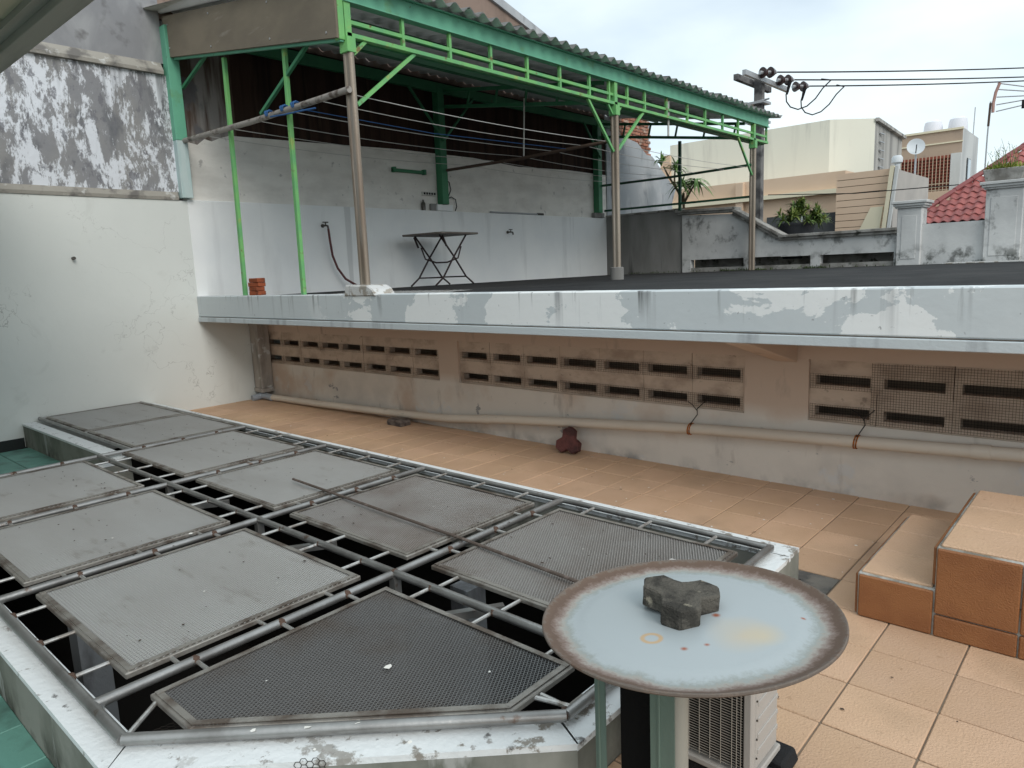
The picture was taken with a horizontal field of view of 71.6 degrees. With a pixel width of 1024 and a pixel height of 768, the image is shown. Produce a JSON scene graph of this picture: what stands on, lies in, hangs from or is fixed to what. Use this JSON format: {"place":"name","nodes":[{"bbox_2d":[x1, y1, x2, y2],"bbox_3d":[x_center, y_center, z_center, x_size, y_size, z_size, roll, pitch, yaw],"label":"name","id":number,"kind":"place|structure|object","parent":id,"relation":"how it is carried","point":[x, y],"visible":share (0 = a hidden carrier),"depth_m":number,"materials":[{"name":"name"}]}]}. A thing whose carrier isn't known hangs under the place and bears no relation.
{"place":"outdoors","nodes":[
{"label":"outdoors","id":0,"kind":"place"},
{"bbox_2d":[0,447,59,767],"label":"green floor","id":1,"kind":"structure","parent":0,"point":[20,747],"depth_m":2.74,"materials":[{"name":"tile"}]},
{"bbox_2d":[0,0,606,450],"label":"boundary wall","id":2,"kind":"structure","parent":1,"relation":"on","point":[118,256],"depth_m":8.99,"materials":[{"name":"paint"}]},
{"bbox_2d":[321,222,328,228],"bbox_3d":[-2.686,-2.280,10.220,0.164,0.106,0.090,6,12,41],"label":"water tap","id":3,"kind":"object","parent":2,"relation":"attached to","point":[322,225],"visible":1,"depth_m":10.20,"materials":[{"name":"metal"}]},
{"bbox_2d":[327,229,356,284],"bbox_3d":[-2.411,-1.824,10.411,0.549,0.888,0.103,-8,11,-30],"label":"hose","id":4,"kind":"object","parent":3,"relation":"hanging from","point":[336,265],"visible":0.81,"depth_m":10.31,"materials":[{"name":"brown rubber"}]},
{"bbox_2d":[391,167,426,174],"bbox_3d":[-1.652,-3.424,11.415,0.075,0.080,0.680,6,12,41],"label":"tube lamp","id":5,"kind":"object","parent":2,"relation":"attached to","point":[395,169],"visible":1,"depth_m":11.39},
{"bbox_2d":[421,200,425,209],"bbox_3d":[-1.457,-2.945,11.688,0.070,0.170,0.070,6,12,41],"label":"bottle","id":6,"kind":"object","parent":2,"relation":"on","point":[423,205],"visible":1,"depth_m":11.66,"materials":[{"name":"plastic"}]},
{"bbox_2d":[421,191,435,195],"bbox_3d":[-1.379,-3.154,11.780,0.043,0.060,0.300,6,12,41],"label":"socket strip","id":7,"kind":"object","parent":2,"relation":"attached to","point":[428,193],"visible":1,"depth_m":11.76,"materials":[{"name":"white plastic"}]},
{"bbox_2d":[429,204,435,210],"bbox_3d":[-1.308,-2.951,11.866,0.055,0.114,0.140,6,12,41],"label":"junction box","id":8,"kind":"object","parent":2,"relation":"attached to","point":[432,207],"visible":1,"depth_m":11.82,"materials":[{"name":"grey plastic"}]},
{"bbox_2d":[490,211,543,214],"bbox_3d":[0.111,-3.230,13.436,0.048,0.046,1.510,6,12,41],"label":"ledge pipe","id":9,"kind":"object","parent":2,"relation":"on","point":[516,213],"visible":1,"depth_m":13.39,"materials":[{"name":"metal"}]},
{"bbox_2d":[0,0,93,73],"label":"house eave","id":10,"kind":"object","parent":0,"point":[26,26],"visible":1,"depth_m":4.39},
{"bbox_2d":[0,448,593,731],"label":"room","id":11,"kind":"object","parent":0,"point":[75,653],"visible":0.2,"depth_m":7.34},
{"bbox_2d":[387,417,410,426],"bbox_3d":[-1.216,0.406,7.630,0.251,0.066,0.135,6,12,41],"label":"stone block","id":12,"kind":"object","parent":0,"point":[398,421],"depth_m":7.58,"materials":[{"name":"grey stone"}]},
{"bbox_2d":[189,399,1023,767],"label":"tiled floor","id":13,"kind":"structure","parent":0,"point":[923,701],"depth_m":3.85,"materials":[{"name":"tile"}]},
{"bbox_2d":[0,403,798,767],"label":"light well curb","id":14,"kind":"structure","parent":13,"relation":"on","point":[58,723],"depth_m":2.27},
{"bbox_2d":[153,714,206,730],"bbox_3d":[-1.076,1.192,2.408,0.321,0.038,0.237,2,10,28],"label":"chicken wire","id":15,"kind":"object","parent":14,"relation":"on","point":[172,726],"visible":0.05,"depth_m":2.46,"materials":[{"name":"grey metal"}]},
{"bbox_2d":[293,757,325,767],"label":"chicken wire","id":16,"kind":"object","parent":14,"relation":"attached to","point":[309,761],"visible":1,"depth_m":2.13,"materials":[{"name":"grey metal"}]},
{"bbox_2d":[0,401,773,746],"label":"steel grate","id":17,"kind":"object","parent":14,"relation":"on","point":[50,513],"visible":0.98,"depth_m":3.41,"materials":[{"name":"grey metal"}]},
{"bbox_2d":[292,478,578,582],"bbox_3d":[-0.538,0.770,3.953,2.714,0.024,0.035,7,13,44],"label":"rod","id":18,"kind":"object","parent":17,"relation":"on","point":[574,580],"visible":0.84,"depth_m":3.75,"materials":[{"name":"grey metal"}]},
{"bbox_2d":[6,405,967,721],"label":"leaf bits","id":19,"kind":"object","parent":13,"relation":"on","point":[334,511],"visible":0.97,"depth_m":4.16,"materials":[{"name":"brown plant"}]},
{"bbox_2d":[189,425,857,749],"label":"paint flakes","id":20,"kind":"object","parent":13,"relation":"on","point":[387,667],"visible":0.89,"depth_m":2.48,"materials":[{"name":"white paint"}]},
{"bbox_2d":[556,427,581,453],"bbox_3d":[0.495,0.484,6.156,0.232,0.230,0.062,5,-2,38],"label":"paver","id":21,"kind":"object","parent":13,"relation":"on","point":[569,442],"visible":1,"depth_m":6.12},
{"bbox_2d":[594,678,687,767],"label":"dish stand","id":22,"kind":"object","parent":13,"relation":"on","point":[654,731],"visible":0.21,"depth_m":1.95,"materials":[{"name":"metal"}]},
{"bbox_2d":[542,560,848,697],"bbox_3d":[0.450,0.597,1.815,0.746,0.023,0.746,1,9,42],"label":"metal dish","id":23,"kind":"object","parent":22,"relation":"on","point":[762,630],"visible":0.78,"depth_m":1.73,"materials":[{"name":"white metal"}]},
{"bbox_2d":[643,575,719,630],"bbox_3d":[0.436,0.567,1.836,0.196,0.059,0.194,4,10,13],"label":"paver","id":24,"kind":"object","parent":23,"relation":"on","point":[679,605],"visible":1,"depth_m":1.82,"materials":[{"name":"grey concrete"}]},
{"bbox_2d":[267,325,1023,513],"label":"vent wall","id":25,"kind":"structure","parent":13,"relation":"on","point":[955,397],"depth_m":5.41,"materials":[{"name":"paint"}]},
{"bbox_2d":[248,324,273,392],"bbox_3d":[-3.381,-0.356,9.581,0.220,1.076,0.179,6,12,41],"label":"downpipe box","id":26,"kind":"object","parent":25,"relation":"attached to","point":[261,356],"visible":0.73,"depth_m":9.52,"materials":[{"name":"grey concrete"}]},
{"bbox_2d":[251,393,1023,462],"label":"drain pipe","id":27,"kind":"object","parent":25,"relation":"attached to","point":[982,452],"visible":1,"depth_m":5.28,"materials":[{"name":"plastic"}]},
{"bbox_2d":[687,401,704,434],"bbox_3d":[1.385,0.264,5.427,0.144,0.262,0.103,6,12,41],"label":"wire tie","id":28,"kind":"object","parent":27,"relation":"on","point":[690,424],"visible":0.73,"depth_m":5.42,"materials":[{"name":"black metal"}]},
{"bbox_2d":[852,410,874,448],"bbox_3d":[2.272,0.300,4.632,0.144,0.262,0.103,6,12,41],"label":"wire tie","id":29,"kind":"object","parent":27,"relation":"on","point":[858,435],"visible":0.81,"depth_m":4.63,"materials":[{"name":"black metal"}]},
{"bbox_2d":[669,558,797,767],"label":"outdoor air conditioner","id":30,"kind":"object","parent":13,"relation":"on","point":[735,732],"visible":0.29,"depth_m":2.16,"materials":[{"name":"metal"}]},
{"bbox_2d":[798,570,838,594],"bbox_3d":[1.442,0.993,3.547,0.280,0.004,0.280,6,12,41],"label":"bare patch","id":31,"kind":"object","parent":13,"relation":"on","point":[824,585],"visible":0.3,"depth_m":3.55,"materials":[{"name":"concrete"}]},
{"bbox_2d":[855,490,1023,659],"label":"tiled steps","id":32,"kind":"structure","parent":13,"relation":"on","point":[960,578],"depth_m":3.00,"materials":[{"name":"tile"}]},
{"bbox_2d":[504,0,1023,175],"label":"sky","id":33,"kind":"structure","parent":0,"point":[701,43],"materials":[{"name":"white"}]},
{"bbox_2d":[660,117,906,267],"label":"cream building","id":34,"kind":"structure","parent":0,"point":[818,157],"depth_m":22.77,"materials":[{"name":"paint"}]},
{"bbox_2d":[767,212,835,232],"bbox_3d":[8.894,-4.740,21.783,2.200,0.880,0.075,6,12,41],"label":"window","id":35,"kind":"structure","parent":34,"relation":"in","point":[829,226],"depth_m":21.35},
{"bbox_2d":[835,155,928,230],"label":"panelled building","id":36,"kind":"structure","parent":0,"point":[871,210],"depth_m":18.19,"materials":[{"name":"beige paint"}]},
{"bbox_2d":[907,138,924,173],"bbox_3d":[10.873,-6.093,19.149,0.350,1.025,0.288,-5,9,-15],"label":"satellite dish","id":37,"kind":"object","parent":36,"relation":"attached to","point":[916,146],"visible":0.98,"depth_m":19.14,"materials":[{"name":"white metal"}]},
{"bbox_2d":[901,107,978,206],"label":"block","id":38,"kind":"structure","parent":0,"point":[948,156],"depth_m":28.87,"materials":[{"name":"beige paint"}]},
{"bbox_2d":[923,120,942,131],"bbox_3d":[17.691,-10.755,29.833,0.720,0.620,0.720,6,12,41],"label":"water tank","id":39,"kind":"object","parent":38,"relation":"on","point":[931,125],"visible":0.59,"depth_m":29.56,"materials":[{"name":"white plastic"}]},
{"bbox_2d":[948,116,967,129],"bbox_3d":[18.364,-10.687,29.238,0.720,0.620,0.720,6,12,41],"label":"water tank","id":40,"kind":"object","parent":38,"relation":"on","point":[958,121],"visible":0.66,"depth_m":28.97,"materials":[{"name":"white plastic"}]},
{"bbox_2d":[966,158,970,179],"bbox_3d":[18.972,-8.878,29.525,0.045,0.950,0.700,6,12,41],"label":"window","id":41,"kind":"structure","parent":38,"relation":"in","point":[968,166],"depth_m":29.37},
{"bbox_2d":[926,143,1023,223],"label":"tiled house roof","id":42,"kind":"structure","parent":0,"point":[967,202],"depth_m":13.07,"materials":[{"name":"tile"}]},
{"bbox_2d":[984,82,1023,167],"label":"grid antenna","id":43,"kind":"object","parent":42,"relation":"on","point":[992,109],"visible":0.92,"depth_m":14.44,"materials":[{"name":"brown metal"}]},
{"label":"ground","id":44,"kind":"structure","parent":0,"visible":0},
{"bbox_2d":[197,260,1023,361],"bbox_3d":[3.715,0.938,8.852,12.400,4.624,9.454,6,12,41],"label":"terrace slab","id":45,"kind":"structure","parent":44,"relation":"on","point":[782,314],"depth_m":4.82,"materials":[{"name":"paint"}]},
{"bbox_2d":[249,291,265,294],"bbox_3d":[-2.948,-1.055,8.234,0.200,0.048,0.100,5,12,39],"label":"brick","id":46,"kind":"object","parent":45,"relation":"on","point":[257,292],"visible":0.9,"depth_m":8.18,"materials":[{"name":"brick"}]},
{"bbox_2d":[249,286,264,290],"bbox_3d":[-2.956,-1.104,8.231,0.100,0.048,0.200,-11,13,-44],"label":"brick","id":47,"kind":"object","parent":46,"relation":"on","point":[261,288],"visible":0.94,"depth_m":8.17,"materials":[{"name":"brick"}]},
{"bbox_2d":[248,282,265,286],"bbox_3d":[-2.952,-1.151,8.218,0.200,0.048,0.100,4,11,35],"label":"brick","id":48,"kind":"object","parent":47,"relation":"on","point":[257,284],"visible":1,"depth_m":8.16,"materials":[{"name":"brick"}]},
{"bbox_2d":[249,278,264,282],"bbox_3d":[-2.945,-1.198,8.203,0.200,0.048,0.100,6,12,42],"label":"brick","id":49,"kind":"object","parent":48,"relation":"on","point":[251,280],"visible":0.98,"depth_m":8.15,"materials":[{"name":"brick"}]},
{"bbox_2d":[402,231,477,286],"bbox_3d":[-1.104,-1.955,11.171,0.840,0.805,0.895,5,12,37],"label":"folding table","id":50,"kind":"object","parent":45,"relation":"on","point":[442,234],"visible":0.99,"depth_m":11.09,"materials":[{"name":"black metal"}]},
{"bbox_2d":[144,0,781,295],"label":"canopy","id":51,"kind":"object","parent":45,"relation":"on","point":[452,40],"visible":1,"depth_m":8.52,"materials":[{"name":"metal"}]},
{"bbox_2d":[182,86,351,142],"bbox_3d":[-2.761,-2.823,7.577,3.441,0.097,0.060,6,12,41],"label":"clothes pole","id":52,"kind":"object","parent":51,"relation":"attached to","point":[315,100],"visible":1,"depth_m":7.28,"materials":[{"name":"grey metal"}]},
{"bbox_2d":[264,100,565,148],"bbox_3d":[-0.808,-3.056,8.696,0.957,0.137,4.398,6,12,41],"label":"blue rope","id":53,"kind":"object","parent":52,"relation":"attached to","point":[282,106],"visible":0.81,"depth_m":7.34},
{"bbox_2d":[235,129,640,179],"bbox_3d":[-0.306,-3.525,11.288,0.008,0.047,8.910,6,12,41],"label":"clothes line","id":54,"kind":"object","parent":52,"relation":"attached to","point":[418,154],"visible":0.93,"depth_m":10.05,"materials":[{"name":"metal"}]},
{"bbox_2d":[262,121,666,176],"bbox_3d":[0.143,-3.463,10.894,0.008,0.059,8.910,6,12,41],"label":"clothes line","id":55,"kind":"object","parent":52,"relation":"attached to","point":[444,149],"visible":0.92,"depth_m":9.60,"materials":[{"name":"metal"}]},
{"bbox_2d":[299,113,693,172],"bbox_3d":[0.591,-3.424,10.497,0.008,0.047,8.910,6,12,41],"label":"clothes line","id":56,"kind":"object","parent":52,"relation":"attached to","point":[476,142],"visible":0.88,"depth_m":9.15,"materials":[{"name":"metal"}]},
{"bbox_2d":[446,140,606,171],"bbox_3d":[0.119,-3.430,10.780,3.221,0.066,0.048,6,12,41],"label":"clothes pole","id":57,"kind":"object","parent":51,"relation":"attached to","point":[532,155],"visible":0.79,"depth_m":10.62,"materials":[{"name":"grey metal"}]},
{"bbox_2d":[210,136,608,181],"bbox_3d":[-0.716,-3.560,11.652,0.008,0.059,8.910,6,12,41],"label":"clothes line","id":58,"kind":"object","parent":57,"relation":"attached to","point":[398,160],"visible":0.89,"depth_m":10.45,"materials":[{"name":"metal"}]},
{"bbox_2d":[324,101,723,169],"bbox_3d":[1.040,-3.363,10.103,0.008,0.059,8.910,6,12,41],"label":"clothes line","id":59,"kind":"object","parent":57,"relation":"attached to","point":[499,135],"visible":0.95,"depth_m":8.59,"materials":[{"name":"metal"}]},
{"bbox_2d":[357,95,742,166],"bbox_3d":[1.361,-3.326,9.820,0.008,0.047,8.910,6,12,41],"label":"clothes line","id":60,"kind":"object","parent":57,"relation":"attached to","point":[530,130],"visible":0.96,"depth_m":8.36,"materials":[{"name":"metal"}]},
{"bbox_2d":[601,163,751,186],"bbox_3d":[3.143,-4.128,14.120,3.321,0.081,0.048,6,12,41],"label":"clothes pole","id":61,"kind":"object","parent":51,"relation":"attached to","point":[686,174],"visible":1,"depth_m":13.95,"materials":[{"name":"metal"}]},
{"bbox_2d":[629,263,909,273],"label":"weeds","id":62,"kind":"object","parent":45,"relation":"on","point":[804,267],"visible":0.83,"depth_m":13.33,"materials":[{"name":"green plant"}]},
{"bbox_2d":[606,166,1023,274],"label":"terrace end wall","id":63,"kind":"structure","parent":45,"relation":"on","point":[669,240],"depth_m":12.72,"materials":[{"name":"grey concrete"}]},
{"bbox_2d":[769,196,831,258],"bbox_3d":[5.474,-2.988,13.477,1.194,1.191,1.032,6,12,41],"label":"potted plant","id":64,"kind":"object","parent":63,"relation":"on","point":[814,216],"visible":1,"depth_m":13.30,"materials":[{"name":"green plant"}]},
{"bbox_2d":[981,141,1023,170],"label":"grass tuft","id":65,"kind":"object","parent":63,"relation":"on","point":[1006,164],"visible":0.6,"depth_m":10.76,"materials":[{"name":"green plant"}]},
{"bbox_2d":[604,115,674,214],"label":"plastered wall","id":66,"kind":"structure","parent":44,"relation":"on","point":[647,193],"depth_m":16.41,"materials":[{"name":"grey paint"}]},
{"bbox_2d":[653,151,712,208],"bbox_3d":[3.996,-1.706,16.555,1.627,7.363,0.909,6,12,41],"label":"leafy plant","id":67,"kind":"object","parent":44,"relation":"on","point":[691,185],"visible":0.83,"depth_m":16.05,"materials":[{"name":"green plant"}]},
{"bbox_2d":[733,67,844,220],"bbox_3d":[6.311,-2.545,16.576,3.610,8.821,1.219,-7,10,-25],"label":"utility pole","id":68,"kind":"object","parent":44,"relation":"on","point":[760,83],"visible":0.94,"depth_m":15.70,"materials":[{"name":"concrete"}]},
{"bbox_2d":[768,184,958,194],"bbox_3d":[8.780,-4.125,14.586,6.811,0.149,0.183,4,11,34],"label":"service wire","id":69,"kind":"object","parent":68,"relation":"attached to","point":[862,192],"visible":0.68,"depth_m":15.45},
{"bbox_2d":[777,67,1023,72],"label":"power wire","id":70,"kind":"object","parent":68,"relation":"attached to","point":[890,71],"visible":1,"depth_m":16.66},
{"bbox_2d":[794,76,1023,80],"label":"power wire","id":71,"kind":"object","parent":68,"relation":"attached to","point":[900,79],"visible":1,"depth_m":17.06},
{"bbox_2d":[810,80,1023,86],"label":"power wire","id":72,"kind":"object","parent":68,"relation":"attached to","point":[913,84],"visible":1,"depth_m":17.52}
]}

